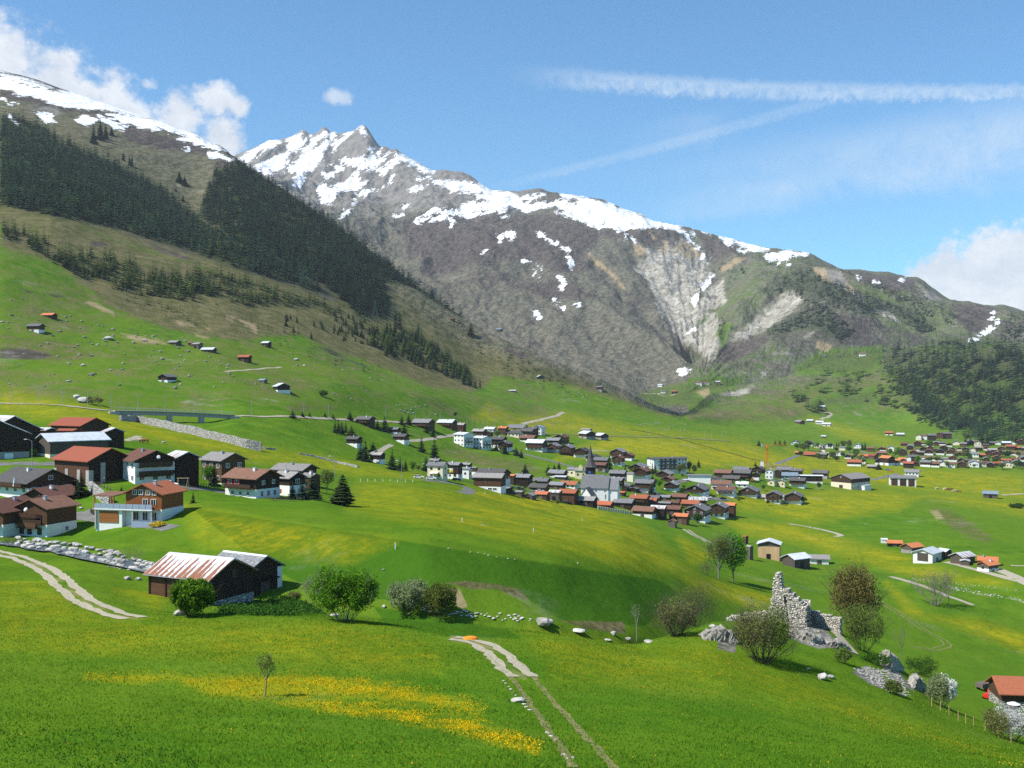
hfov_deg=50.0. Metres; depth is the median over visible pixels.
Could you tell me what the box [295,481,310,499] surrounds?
spruce tree
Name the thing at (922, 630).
track
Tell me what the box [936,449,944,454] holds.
chalet
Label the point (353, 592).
bush
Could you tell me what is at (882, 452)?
chalet
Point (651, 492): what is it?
spruce tree
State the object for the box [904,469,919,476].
chalet
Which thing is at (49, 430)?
shed
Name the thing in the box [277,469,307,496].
chalet
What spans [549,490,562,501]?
barn
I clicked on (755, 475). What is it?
chalet
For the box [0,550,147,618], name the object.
track
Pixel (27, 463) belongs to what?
road
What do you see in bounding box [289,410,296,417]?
spruce tree
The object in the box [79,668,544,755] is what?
marsh marigold flowers
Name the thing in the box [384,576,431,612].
willow bush
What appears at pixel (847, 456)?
chalet
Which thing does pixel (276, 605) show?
nettles
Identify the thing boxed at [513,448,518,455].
spruce tree
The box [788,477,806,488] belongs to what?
chalet
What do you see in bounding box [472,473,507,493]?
house
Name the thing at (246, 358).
barn
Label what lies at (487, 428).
chalet
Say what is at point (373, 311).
power pylon
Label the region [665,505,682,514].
barn
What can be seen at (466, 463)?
chalet
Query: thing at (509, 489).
shed
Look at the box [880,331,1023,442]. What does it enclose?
forest
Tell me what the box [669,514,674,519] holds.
shed
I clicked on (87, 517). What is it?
driveway
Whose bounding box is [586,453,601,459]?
chalet
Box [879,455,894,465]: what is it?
barn
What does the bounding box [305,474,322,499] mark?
spruce tree
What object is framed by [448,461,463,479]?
chalet
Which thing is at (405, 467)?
spruce tree
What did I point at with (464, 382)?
spruce tree
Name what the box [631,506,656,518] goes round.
barn
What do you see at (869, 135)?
sky
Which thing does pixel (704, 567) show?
bush
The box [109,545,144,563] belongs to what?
bare bush
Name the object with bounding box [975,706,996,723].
bush
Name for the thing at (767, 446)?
tower crane
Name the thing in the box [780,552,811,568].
barn
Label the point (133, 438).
path
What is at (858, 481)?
workshop building
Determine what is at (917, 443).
chalet
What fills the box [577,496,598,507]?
barn
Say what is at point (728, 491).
chalet
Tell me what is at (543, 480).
chalet
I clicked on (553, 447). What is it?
chalet
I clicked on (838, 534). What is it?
path
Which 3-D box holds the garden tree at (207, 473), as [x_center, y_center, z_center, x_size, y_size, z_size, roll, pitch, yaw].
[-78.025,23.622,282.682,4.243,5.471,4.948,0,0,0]
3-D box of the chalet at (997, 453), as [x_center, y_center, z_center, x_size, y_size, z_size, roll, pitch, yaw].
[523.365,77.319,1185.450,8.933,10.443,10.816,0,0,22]
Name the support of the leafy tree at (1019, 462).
on the terrain at (576, 283)
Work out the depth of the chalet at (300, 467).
328.14 m
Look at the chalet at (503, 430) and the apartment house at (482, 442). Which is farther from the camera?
the chalet at (503, 430)
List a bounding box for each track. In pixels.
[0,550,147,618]
[448,636,538,676]
[508,676,618,767]
[877,601,951,650]
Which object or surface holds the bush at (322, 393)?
on the terrain at (576, 283)
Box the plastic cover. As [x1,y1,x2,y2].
[463,636,477,639]
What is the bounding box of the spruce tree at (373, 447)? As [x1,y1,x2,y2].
[369,443,377,451]
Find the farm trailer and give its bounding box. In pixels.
[975,681,988,691]
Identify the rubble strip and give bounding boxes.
[0,541,152,571]
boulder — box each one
[77,397,86,402]
[104,336,113,339]
[173,609,185,615]
[511,697,524,701]
[536,617,550,626]
[573,628,585,632]
[817,673,827,680]
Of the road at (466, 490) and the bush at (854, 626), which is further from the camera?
the road at (466, 490)
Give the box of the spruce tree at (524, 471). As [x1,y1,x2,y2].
[520,464,529,473]
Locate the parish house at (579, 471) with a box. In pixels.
[574,464,585,478]
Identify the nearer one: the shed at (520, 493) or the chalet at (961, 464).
the shed at (520, 493)
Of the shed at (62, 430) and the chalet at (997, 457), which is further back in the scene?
the chalet at (997, 457)
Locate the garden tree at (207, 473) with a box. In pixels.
[200,466,216,480]
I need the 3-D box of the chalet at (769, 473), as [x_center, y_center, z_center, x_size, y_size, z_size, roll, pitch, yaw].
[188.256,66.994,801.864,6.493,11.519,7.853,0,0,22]
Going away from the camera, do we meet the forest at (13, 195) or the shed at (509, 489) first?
the shed at (509, 489)
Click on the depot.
(815, 479)
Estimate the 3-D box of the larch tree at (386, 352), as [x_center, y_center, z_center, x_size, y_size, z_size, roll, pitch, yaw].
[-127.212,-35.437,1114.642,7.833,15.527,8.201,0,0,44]
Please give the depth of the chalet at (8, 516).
223.27 m
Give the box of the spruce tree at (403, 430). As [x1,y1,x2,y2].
[401,424,408,433]
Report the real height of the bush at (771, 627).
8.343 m
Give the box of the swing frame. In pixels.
[177,478,189,488]
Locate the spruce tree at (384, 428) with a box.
[379,418,389,431]
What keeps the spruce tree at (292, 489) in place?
on the terrain at (576, 283)
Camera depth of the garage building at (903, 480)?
875.66 m
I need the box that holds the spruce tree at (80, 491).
[73,472,91,496]
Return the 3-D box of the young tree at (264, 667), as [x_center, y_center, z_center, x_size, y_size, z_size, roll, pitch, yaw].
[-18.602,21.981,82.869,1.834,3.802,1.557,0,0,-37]
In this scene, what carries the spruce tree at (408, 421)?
on the terrain at (576, 283)
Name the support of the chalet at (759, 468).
on the terrain at (576, 283)
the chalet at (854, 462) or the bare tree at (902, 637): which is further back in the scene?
the chalet at (854, 462)
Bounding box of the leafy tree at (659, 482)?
[656,479,662,488]
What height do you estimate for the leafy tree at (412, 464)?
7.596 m
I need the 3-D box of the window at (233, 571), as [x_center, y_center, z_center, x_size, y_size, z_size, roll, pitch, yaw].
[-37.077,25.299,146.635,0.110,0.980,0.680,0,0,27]
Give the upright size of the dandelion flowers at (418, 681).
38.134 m
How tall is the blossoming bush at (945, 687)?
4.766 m
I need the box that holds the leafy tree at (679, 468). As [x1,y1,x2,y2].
[676,464,681,475]
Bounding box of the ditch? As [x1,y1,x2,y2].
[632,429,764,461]
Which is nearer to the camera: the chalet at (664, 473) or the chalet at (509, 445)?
the chalet at (664, 473)
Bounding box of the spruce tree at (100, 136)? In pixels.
[96,120,105,140]
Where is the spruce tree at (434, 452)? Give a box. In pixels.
[429,439,440,458]
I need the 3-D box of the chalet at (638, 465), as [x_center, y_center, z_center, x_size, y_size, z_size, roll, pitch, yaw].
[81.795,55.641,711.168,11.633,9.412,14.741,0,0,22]
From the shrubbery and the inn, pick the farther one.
the shrubbery
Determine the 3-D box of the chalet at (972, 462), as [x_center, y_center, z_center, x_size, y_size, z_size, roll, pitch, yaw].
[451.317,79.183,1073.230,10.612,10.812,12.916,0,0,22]
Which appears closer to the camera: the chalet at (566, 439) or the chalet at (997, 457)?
the chalet at (566, 439)
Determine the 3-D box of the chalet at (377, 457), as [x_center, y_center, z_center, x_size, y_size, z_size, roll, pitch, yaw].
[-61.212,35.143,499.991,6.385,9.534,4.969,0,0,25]
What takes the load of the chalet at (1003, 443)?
on the terrain at (576, 283)
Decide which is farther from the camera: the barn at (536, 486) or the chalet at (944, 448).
the chalet at (944, 448)
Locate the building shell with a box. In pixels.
[766,463,788,467]
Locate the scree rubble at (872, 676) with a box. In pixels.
[790,625,909,695]
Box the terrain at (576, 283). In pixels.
[0,71,1023,767]
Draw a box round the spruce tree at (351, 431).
[346,426,356,435]
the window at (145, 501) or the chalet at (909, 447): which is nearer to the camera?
the window at (145, 501)
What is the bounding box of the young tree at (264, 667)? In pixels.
[253,652,276,695]
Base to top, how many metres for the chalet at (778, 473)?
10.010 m
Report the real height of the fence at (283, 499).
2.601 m
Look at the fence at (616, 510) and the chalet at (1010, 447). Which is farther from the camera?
the chalet at (1010, 447)
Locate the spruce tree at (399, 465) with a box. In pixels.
[397,459,403,469]
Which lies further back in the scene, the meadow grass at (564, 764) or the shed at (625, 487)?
the shed at (625, 487)
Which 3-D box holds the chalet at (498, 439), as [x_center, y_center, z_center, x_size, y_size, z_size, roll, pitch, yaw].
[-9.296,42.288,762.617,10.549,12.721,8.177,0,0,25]
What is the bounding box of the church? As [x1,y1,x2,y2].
[580,445,620,500]
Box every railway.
[4,403,112,410]
[237,415,405,422]
[545,433,727,440]
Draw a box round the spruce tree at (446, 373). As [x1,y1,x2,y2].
[444,363,448,375]
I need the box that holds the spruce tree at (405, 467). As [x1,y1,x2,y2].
[403,461,408,470]
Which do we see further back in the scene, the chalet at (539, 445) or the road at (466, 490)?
the chalet at (539, 445)
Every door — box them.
[5,453,12,458]
[99,510,118,522]
[261,580,269,592]
[891,479,897,485]
[900,479,905,485]
[908,479,914,486]
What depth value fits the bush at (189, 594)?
119.74 m
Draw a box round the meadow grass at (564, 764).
[0,582,1023,767]
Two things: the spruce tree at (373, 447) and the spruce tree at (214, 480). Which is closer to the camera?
the spruce tree at (214, 480)
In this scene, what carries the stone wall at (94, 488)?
on the terrain at (576, 283)
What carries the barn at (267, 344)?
on the terrain at (576, 283)
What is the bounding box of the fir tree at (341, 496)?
[328,474,355,505]
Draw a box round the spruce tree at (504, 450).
[501,444,508,454]
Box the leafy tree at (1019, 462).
[1015,460,1022,468]
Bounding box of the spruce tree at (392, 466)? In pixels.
[386,450,398,469]
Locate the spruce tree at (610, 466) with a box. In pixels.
[608,452,612,470]
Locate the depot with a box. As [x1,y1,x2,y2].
[797,475,822,483]
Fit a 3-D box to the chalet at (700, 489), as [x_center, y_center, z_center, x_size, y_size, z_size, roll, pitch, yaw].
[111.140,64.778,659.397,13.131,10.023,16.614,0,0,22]
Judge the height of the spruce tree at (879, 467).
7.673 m
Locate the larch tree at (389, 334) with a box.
[387,327,392,339]
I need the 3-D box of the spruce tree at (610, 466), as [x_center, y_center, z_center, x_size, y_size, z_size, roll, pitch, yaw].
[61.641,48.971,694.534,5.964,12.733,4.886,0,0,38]
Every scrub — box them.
[112,284,605,396]
[490,333,689,425]
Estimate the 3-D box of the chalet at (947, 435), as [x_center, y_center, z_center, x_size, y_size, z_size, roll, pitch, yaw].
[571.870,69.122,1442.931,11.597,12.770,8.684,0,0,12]
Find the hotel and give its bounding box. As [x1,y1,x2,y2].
[645,456,687,474]
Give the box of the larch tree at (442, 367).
[439,361,445,372]
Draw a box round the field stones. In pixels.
[912,578,1023,602]
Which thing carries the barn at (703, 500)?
on the terrain at (576, 283)
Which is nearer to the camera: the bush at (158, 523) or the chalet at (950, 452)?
the bush at (158, 523)
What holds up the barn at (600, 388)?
on the terrain at (576, 283)
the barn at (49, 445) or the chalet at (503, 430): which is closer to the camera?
the barn at (49, 445)
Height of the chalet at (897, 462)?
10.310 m
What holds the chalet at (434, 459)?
on the terrain at (576, 283)
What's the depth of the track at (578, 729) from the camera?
72.05 m
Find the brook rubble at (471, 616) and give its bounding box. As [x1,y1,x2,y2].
[415,605,531,621]
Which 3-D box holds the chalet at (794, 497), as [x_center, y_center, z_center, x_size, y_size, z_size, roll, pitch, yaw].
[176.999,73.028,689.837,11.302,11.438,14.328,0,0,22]
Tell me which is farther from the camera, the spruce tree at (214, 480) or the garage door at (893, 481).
the garage door at (893, 481)
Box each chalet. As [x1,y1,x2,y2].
[0,466,77,496]
[0,495,31,536]
[13,495,81,536]
[20,484,76,498]
[93,480,187,530]
[120,448,179,483]
[199,451,248,484]
[220,467,284,498]
[270,462,320,473]
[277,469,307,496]
[303,471,321,491]
[345,435,362,448]
[355,415,375,427]
[369,451,385,463]
[388,426,400,433]
[391,433,409,444]
[411,418,434,430]
[428,457,441,461]
[436,419,458,430]
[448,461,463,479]
[457,422,466,431]
[462,461,471,466]
[462,466,472,478]
[471,467,477,474]
[472,428,486,435]
[475,468,511,485]
[483,426,496,431]
[487,431,492,436]
[491,436,507,447]
[497,426,508,434]
[497,440,512,451]
[506,430,523,437]
[510,474,516,484]
[515,473,533,486]
[519,434,537,441]
[521,428,535,434]
[525,439,548,451]
[527,426,538,434]
[533,477,551,483]
[535,425,545,434]
[546,437,562,443]
[547,442,561,452]
[547,469,568,476]
[554,434,569,442]
[558,444,575,455]
[561,480,580,488]
[567,466,577,476]
[573,447,588,457]
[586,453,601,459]
[593,457,609,461]
[608,469,627,480]
[610,448,627,457]
[610,476,624,485]
[612,454,625,465]
[623,452,634,460]
[626,472,634,481]
[627,462,649,470]
[629,493,650,505]
[632,466,651,478]
[633,479,656,491]
[650,496,659,505]
[655,469,673,477]
[661,475,676,481]
[663,480,680,491]
[684,502,711,523]
[685,483,709,496]
[709,501,729,518]
[710,480,733,489]
[711,476,722,480]
[713,469,733,477]
[715,485,737,497]
[722,475,741,481]
[732,466,750,469]
[733,469,752,480]
[736,481,748,487]
[738,485,760,497]
[742,535,748,543]
[751,465,765,472]
[752,471,760,480]
[759,494,765,499]
[765,468,774,478]
[765,490,783,503]
[768,478,775,485]
[775,469,781,478]
[776,466,792,471]
[776,478,786,487]
[781,472,797,478]
[784,491,803,504]
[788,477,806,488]
[790,468,803,474]
[811,470,829,478]
[844,454,851,458]
[846,459,862,465]
[854,443,861,447]
[866,446,874,451]
[876,451,887,454]
[878,446,886,450]
[895,459,900,465]
[898,448,907,455]
[900,442,908,445]
[902,461,913,467]
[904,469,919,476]
[906,445,913,449]
[907,454,917,461]
[909,449,916,454]
[913,440,921,446]
[919,460,930,466]
[921,434,926,439]
[924,449,933,454]
[927,434,936,440]
[928,461,939,466]
[936,432,942,438]
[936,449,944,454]
[939,445,948,451]
[942,432,951,438]
[946,449,955,455]
[947,462,955,467]
[948,455,956,461]
[956,461,966,467]
[960,442,966,446]
[968,459,979,467]
[970,452,979,457]
[974,440,981,445]
[975,446,982,450]
[976,559,1000,571]
[977,555,998,562]
[978,460,988,466]
[984,450,992,456]
[986,462,993,467]
[987,448,997,451]
[992,451,1001,456]
[992,455,1000,460]
[1000,441,1011,445]
[1000,458,1011,461]
[1002,461,1011,467]
[1005,444,1015,449]
[1017,439,1023,444]
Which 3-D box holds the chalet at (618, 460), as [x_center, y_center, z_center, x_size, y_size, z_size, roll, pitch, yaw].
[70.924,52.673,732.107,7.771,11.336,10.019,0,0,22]
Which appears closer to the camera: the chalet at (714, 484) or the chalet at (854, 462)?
the chalet at (714, 484)
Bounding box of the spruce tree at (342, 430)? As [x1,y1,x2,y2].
[340,423,345,433]
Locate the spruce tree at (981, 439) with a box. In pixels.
[978,432,984,444]
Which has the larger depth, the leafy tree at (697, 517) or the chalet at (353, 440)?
the chalet at (353, 440)
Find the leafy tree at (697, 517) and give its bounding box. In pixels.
[692,512,701,524]
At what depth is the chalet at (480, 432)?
810.86 m
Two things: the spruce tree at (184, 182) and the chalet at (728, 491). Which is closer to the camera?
the chalet at (728, 491)
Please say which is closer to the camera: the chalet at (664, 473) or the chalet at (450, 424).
the chalet at (664, 473)
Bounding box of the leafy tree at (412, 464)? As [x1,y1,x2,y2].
[409,461,415,472]
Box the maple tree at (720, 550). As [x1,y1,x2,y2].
[700,533,734,578]
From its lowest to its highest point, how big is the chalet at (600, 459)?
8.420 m
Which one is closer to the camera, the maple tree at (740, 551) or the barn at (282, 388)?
the maple tree at (740, 551)
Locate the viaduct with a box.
[108,407,238,422]
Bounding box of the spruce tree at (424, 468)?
[421,456,427,471]
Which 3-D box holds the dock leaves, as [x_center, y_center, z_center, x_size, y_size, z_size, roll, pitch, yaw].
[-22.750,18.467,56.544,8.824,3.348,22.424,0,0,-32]
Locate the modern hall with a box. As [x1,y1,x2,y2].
[687,474,711,484]
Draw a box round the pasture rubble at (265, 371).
[7,226,685,430]
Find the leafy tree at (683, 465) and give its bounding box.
[681,462,686,471]
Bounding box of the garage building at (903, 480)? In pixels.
[888,475,916,486]
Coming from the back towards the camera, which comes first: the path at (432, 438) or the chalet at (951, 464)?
the chalet at (951, 464)
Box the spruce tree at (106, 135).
[104,124,108,138]
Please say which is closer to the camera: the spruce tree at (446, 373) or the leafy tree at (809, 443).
the spruce tree at (446, 373)
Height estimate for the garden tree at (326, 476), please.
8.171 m
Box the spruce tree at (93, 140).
[89,124,99,144]
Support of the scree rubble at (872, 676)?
on the terrain at (576, 283)
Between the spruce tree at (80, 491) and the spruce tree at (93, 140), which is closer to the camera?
the spruce tree at (80, 491)
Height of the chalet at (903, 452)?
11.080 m
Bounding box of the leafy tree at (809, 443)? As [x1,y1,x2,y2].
[804,440,813,450]
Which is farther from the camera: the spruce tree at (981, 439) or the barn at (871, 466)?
the spruce tree at (981, 439)
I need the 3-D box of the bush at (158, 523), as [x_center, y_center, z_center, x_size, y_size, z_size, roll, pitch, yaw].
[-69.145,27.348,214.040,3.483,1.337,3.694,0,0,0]
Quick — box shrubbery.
[1009,503,1023,507]
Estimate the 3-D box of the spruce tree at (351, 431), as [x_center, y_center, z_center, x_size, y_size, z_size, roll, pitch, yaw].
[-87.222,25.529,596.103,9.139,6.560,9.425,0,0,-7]
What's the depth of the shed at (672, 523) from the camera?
506.30 m
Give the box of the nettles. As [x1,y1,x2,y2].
[214,594,323,615]
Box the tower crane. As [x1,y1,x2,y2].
[761,444,781,464]
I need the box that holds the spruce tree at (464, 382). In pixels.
[461,372,466,384]
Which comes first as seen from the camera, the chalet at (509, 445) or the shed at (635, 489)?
the shed at (635, 489)
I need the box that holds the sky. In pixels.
[0,0,1023,310]
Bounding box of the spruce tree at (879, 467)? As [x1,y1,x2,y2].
[874,462,881,469]
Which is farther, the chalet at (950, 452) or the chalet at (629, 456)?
the chalet at (950, 452)
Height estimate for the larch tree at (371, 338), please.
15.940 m
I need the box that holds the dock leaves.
[0,721,218,767]
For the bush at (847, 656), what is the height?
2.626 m
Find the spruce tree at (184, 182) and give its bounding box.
[181,175,188,185]
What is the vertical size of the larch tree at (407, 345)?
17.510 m
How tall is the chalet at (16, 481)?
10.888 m
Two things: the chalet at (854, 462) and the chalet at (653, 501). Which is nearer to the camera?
the chalet at (653, 501)
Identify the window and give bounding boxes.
[19,528,23,533]
[37,528,41,534]
[134,511,138,519]
[142,512,147,520]
[143,499,147,504]
[151,499,155,504]
[153,512,156,520]
[232,569,235,577]
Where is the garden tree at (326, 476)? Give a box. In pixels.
[319,469,335,492]
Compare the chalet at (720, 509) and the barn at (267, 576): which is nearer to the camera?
the barn at (267, 576)
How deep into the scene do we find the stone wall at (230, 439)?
454.94 m
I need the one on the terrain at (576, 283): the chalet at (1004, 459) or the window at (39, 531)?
the chalet at (1004, 459)
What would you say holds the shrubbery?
on the terrain at (576, 283)
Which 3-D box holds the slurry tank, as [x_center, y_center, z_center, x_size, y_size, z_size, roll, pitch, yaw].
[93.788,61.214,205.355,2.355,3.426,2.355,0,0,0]
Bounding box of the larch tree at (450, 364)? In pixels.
[448,357,452,370]
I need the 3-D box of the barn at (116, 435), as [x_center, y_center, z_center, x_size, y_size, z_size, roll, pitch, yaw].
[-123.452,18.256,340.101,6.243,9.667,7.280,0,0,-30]
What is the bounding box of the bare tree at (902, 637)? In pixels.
[891,626,909,657]
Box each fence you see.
[201,483,224,490]
[265,495,307,501]
[598,506,630,514]
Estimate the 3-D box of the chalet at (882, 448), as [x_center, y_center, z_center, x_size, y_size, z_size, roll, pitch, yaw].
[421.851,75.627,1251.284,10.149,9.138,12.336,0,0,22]
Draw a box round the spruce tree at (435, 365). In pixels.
[433,358,437,369]
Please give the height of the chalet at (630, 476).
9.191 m
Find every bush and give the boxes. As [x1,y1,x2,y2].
[1,536,21,542]
[86,396,104,405]
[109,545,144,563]
[148,521,166,526]
[166,570,221,616]
[287,590,300,596]
[298,559,384,621]
[301,573,317,596]
[319,390,329,396]
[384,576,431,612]
[414,580,464,617]
[639,585,717,636]
[659,578,723,626]
[696,560,713,575]
[714,593,821,664]
[831,645,852,663]
[837,595,908,652]
[860,652,891,666]
[883,679,905,694]
[903,655,940,674]
[921,671,961,707]
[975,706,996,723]
[981,698,1023,741]
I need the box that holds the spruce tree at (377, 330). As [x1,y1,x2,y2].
[375,324,380,333]
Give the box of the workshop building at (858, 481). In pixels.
[830,472,870,489]
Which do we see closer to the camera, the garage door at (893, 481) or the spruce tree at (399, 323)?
the garage door at (893, 481)
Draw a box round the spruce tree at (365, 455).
[361,439,371,461]
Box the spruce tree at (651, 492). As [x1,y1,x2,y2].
[647,481,656,494]
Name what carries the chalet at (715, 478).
on the terrain at (576, 283)
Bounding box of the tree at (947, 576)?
[939,569,956,605]
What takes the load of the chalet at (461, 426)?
on the terrain at (576, 283)
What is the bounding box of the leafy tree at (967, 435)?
[963,432,970,438]
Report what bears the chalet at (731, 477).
on the terrain at (576, 283)
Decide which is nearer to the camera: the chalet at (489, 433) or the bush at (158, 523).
the bush at (158, 523)
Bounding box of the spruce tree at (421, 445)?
[418,436,426,451]
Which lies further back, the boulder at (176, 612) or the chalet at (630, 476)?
the chalet at (630, 476)
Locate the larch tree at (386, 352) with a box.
[383,342,390,355]
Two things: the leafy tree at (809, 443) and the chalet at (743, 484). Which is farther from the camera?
the leafy tree at (809, 443)
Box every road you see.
[0,462,54,465]
[181,486,224,492]
[420,479,474,493]
[513,450,574,466]
[596,474,732,500]
[676,478,690,482]
[776,455,799,463]
[870,474,898,479]
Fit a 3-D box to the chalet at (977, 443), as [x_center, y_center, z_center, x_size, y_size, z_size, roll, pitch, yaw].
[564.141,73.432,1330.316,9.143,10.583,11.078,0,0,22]
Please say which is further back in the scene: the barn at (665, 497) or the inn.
the barn at (665, 497)
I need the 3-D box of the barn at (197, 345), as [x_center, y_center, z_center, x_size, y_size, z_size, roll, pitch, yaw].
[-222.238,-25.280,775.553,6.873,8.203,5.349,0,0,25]
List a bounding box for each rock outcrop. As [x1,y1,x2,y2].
[698,624,738,644]
[786,628,825,643]
[824,638,850,649]
[879,649,903,671]
[907,673,926,693]
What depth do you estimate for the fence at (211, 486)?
272.76 m
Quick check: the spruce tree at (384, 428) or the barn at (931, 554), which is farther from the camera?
the spruce tree at (384, 428)
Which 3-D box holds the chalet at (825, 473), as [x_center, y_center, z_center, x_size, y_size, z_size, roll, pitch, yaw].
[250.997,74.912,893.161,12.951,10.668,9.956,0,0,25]
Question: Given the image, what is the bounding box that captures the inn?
[426,461,448,480]
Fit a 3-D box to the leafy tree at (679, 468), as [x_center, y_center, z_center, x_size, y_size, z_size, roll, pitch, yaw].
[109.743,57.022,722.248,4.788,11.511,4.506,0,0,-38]
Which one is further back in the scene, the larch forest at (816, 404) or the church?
the larch forest at (816, 404)
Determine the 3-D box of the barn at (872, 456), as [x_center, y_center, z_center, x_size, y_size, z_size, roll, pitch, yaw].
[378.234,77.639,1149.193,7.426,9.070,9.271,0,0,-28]
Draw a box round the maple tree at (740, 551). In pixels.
[709,529,749,581]
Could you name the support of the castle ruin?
on the terrain at (576, 283)
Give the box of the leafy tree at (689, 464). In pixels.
[687,461,691,473]
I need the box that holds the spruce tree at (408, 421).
[405,414,412,424]
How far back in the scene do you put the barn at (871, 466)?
1028.28 m
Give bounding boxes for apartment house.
[454,431,472,447]
[473,435,492,449]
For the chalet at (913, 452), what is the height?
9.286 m
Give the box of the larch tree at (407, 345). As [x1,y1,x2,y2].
[406,340,412,353]
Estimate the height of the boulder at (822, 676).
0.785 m
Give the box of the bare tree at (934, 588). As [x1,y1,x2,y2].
[905,562,959,605]
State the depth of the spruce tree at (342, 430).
593.29 m
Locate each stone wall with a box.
[88,481,109,503]
[119,415,261,450]
[298,453,358,467]
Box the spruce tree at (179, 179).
[175,171,182,182]
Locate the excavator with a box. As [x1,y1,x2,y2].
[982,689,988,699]
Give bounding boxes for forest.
[0,105,321,290]
[0,216,340,314]
[199,152,462,316]
[715,257,1023,357]
[788,364,1023,441]
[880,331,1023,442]
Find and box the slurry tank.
[1007,702,1019,714]
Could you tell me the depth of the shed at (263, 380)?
685.28 m
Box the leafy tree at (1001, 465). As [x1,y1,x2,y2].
[999,461,1006,469]
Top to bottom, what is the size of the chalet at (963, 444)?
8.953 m
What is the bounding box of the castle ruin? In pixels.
[726,572,842,634]
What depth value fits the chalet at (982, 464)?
1073.91 m
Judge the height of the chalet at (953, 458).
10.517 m
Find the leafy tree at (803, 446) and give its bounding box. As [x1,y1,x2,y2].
[799,443,807,449]
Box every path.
[124,436,142,440]
[224,367,282,371]
[376,444,393,451]
[409,434,453,441]
[522,412,564,423]
[683,529,711,542]
[790,523,843,536]
[888,576,973,604]
[943,561,1023,584]
[997,569,1023,581]
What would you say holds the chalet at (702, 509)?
on the terrain at (576, 283)
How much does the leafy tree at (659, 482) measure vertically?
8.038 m
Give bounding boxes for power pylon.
[372,300,378,320]
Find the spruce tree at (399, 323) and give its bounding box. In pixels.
[396,311,402,328]
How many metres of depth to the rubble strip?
187.62 m
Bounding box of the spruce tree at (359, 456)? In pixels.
[355,439,363,459]
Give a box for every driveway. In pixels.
[76,501,114,516]
[76,512,180,530]
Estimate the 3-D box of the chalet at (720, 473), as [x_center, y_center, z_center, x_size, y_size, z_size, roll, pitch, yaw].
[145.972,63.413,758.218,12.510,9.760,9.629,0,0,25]
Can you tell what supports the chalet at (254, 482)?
on the terrain at (576, 283)
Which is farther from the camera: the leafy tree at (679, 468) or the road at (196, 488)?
the leafy tree at (679, 468)
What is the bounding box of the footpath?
[830,630,858,654]
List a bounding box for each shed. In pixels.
[40,427,57,432]
[56,428,82,432]
[259,379,266,382]
[506,486,514,493]
[512,490,524,496]
[553,475,567,479]
[622,485,628,490]
[628,486,639,492]
[658,501,672,504]
[667,519,677,527]
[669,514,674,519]
[746,545,753,559]
[880,538,887,542]
[960,558,969,565]
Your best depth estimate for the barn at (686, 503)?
592.69 m
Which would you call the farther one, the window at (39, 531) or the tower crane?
the tower crane
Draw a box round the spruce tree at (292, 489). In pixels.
[287,482,296,498]
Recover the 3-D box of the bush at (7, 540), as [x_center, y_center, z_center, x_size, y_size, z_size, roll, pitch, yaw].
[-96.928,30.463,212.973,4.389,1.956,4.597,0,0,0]
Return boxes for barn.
[0,415,43,448]
[0,420,31,458]
[26,323,45,332]
[33,431,111,457]
[41,313,58,318]
[47,417,110,431]
[50,446,128,486]
[101,427,125,448]
[142,552,258,605]
[157,374,177,382]
[167,340,182,345]
[167,450,201,486]
[192,342,202,348]
[200,347,217,352]
[217,550,285,596]
[237,355,251,362]
[261,341,271,347]
[272,383,290,393]
[508,424,527,429]
[522,492,536,499]
[528,483,551,490]
[535,491,550,500]
[549,481,566,489]
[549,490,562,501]
[559,489,579,504]
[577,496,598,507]
[579,430,596,439]
[595,462,608,472]
[596,386,602,391]
[596,433,609,440]
[597,501,614,508]
[613,498,636,510]
[620,491,625,495]
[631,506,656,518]
[650,495,661,500]
[651,505,667,519]
[661,495,671,500]
[665,500,680,505]
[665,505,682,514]
[671,493,688,500]
[674,513,690,524]
[680,499,701,507]
[688,496,707,504]
[724,502,736,516]
[756,538,782,560]
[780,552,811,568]
[794,420,804,423]
[803,452,816,457]
[808,554,829,564]
[817,452,827,458]
[822,422,831,425]
[867,464,876,468]
[868,454,877,458]
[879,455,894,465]
[884,431,893,435]
[886,540,902,546]
[900,542,924,553]
[912,546,943,563]
[938,548,951,558]
[948,551,976,563]
[982,490,998,498]
[984,675,1023,709]
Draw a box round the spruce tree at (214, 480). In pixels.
[208,463,220,486]
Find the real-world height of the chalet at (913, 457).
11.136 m
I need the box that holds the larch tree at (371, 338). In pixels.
[369,332,374,345]
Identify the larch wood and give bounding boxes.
[59,183,293,304]
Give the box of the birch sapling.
[630,603,641,640]
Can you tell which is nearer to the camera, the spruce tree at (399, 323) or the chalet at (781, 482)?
the chalet at (781, 482)
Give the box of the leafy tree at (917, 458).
[914,455,920,461]
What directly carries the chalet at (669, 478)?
on the terrain at (576, 283)
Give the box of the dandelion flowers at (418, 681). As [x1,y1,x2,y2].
[1,581,1023,767]
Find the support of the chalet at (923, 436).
on the terrain at (576, 283)
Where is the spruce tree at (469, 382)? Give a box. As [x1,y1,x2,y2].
[467,372,472,385]
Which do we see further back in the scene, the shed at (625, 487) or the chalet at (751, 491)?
the chalet at (751, 491)
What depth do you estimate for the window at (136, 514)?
221.92 m
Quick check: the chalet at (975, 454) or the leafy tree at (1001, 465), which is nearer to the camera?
the leafy tree at (1001, 465)
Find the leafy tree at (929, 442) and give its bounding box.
[924,439,934,445]
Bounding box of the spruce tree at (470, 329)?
[467,323,474,334]

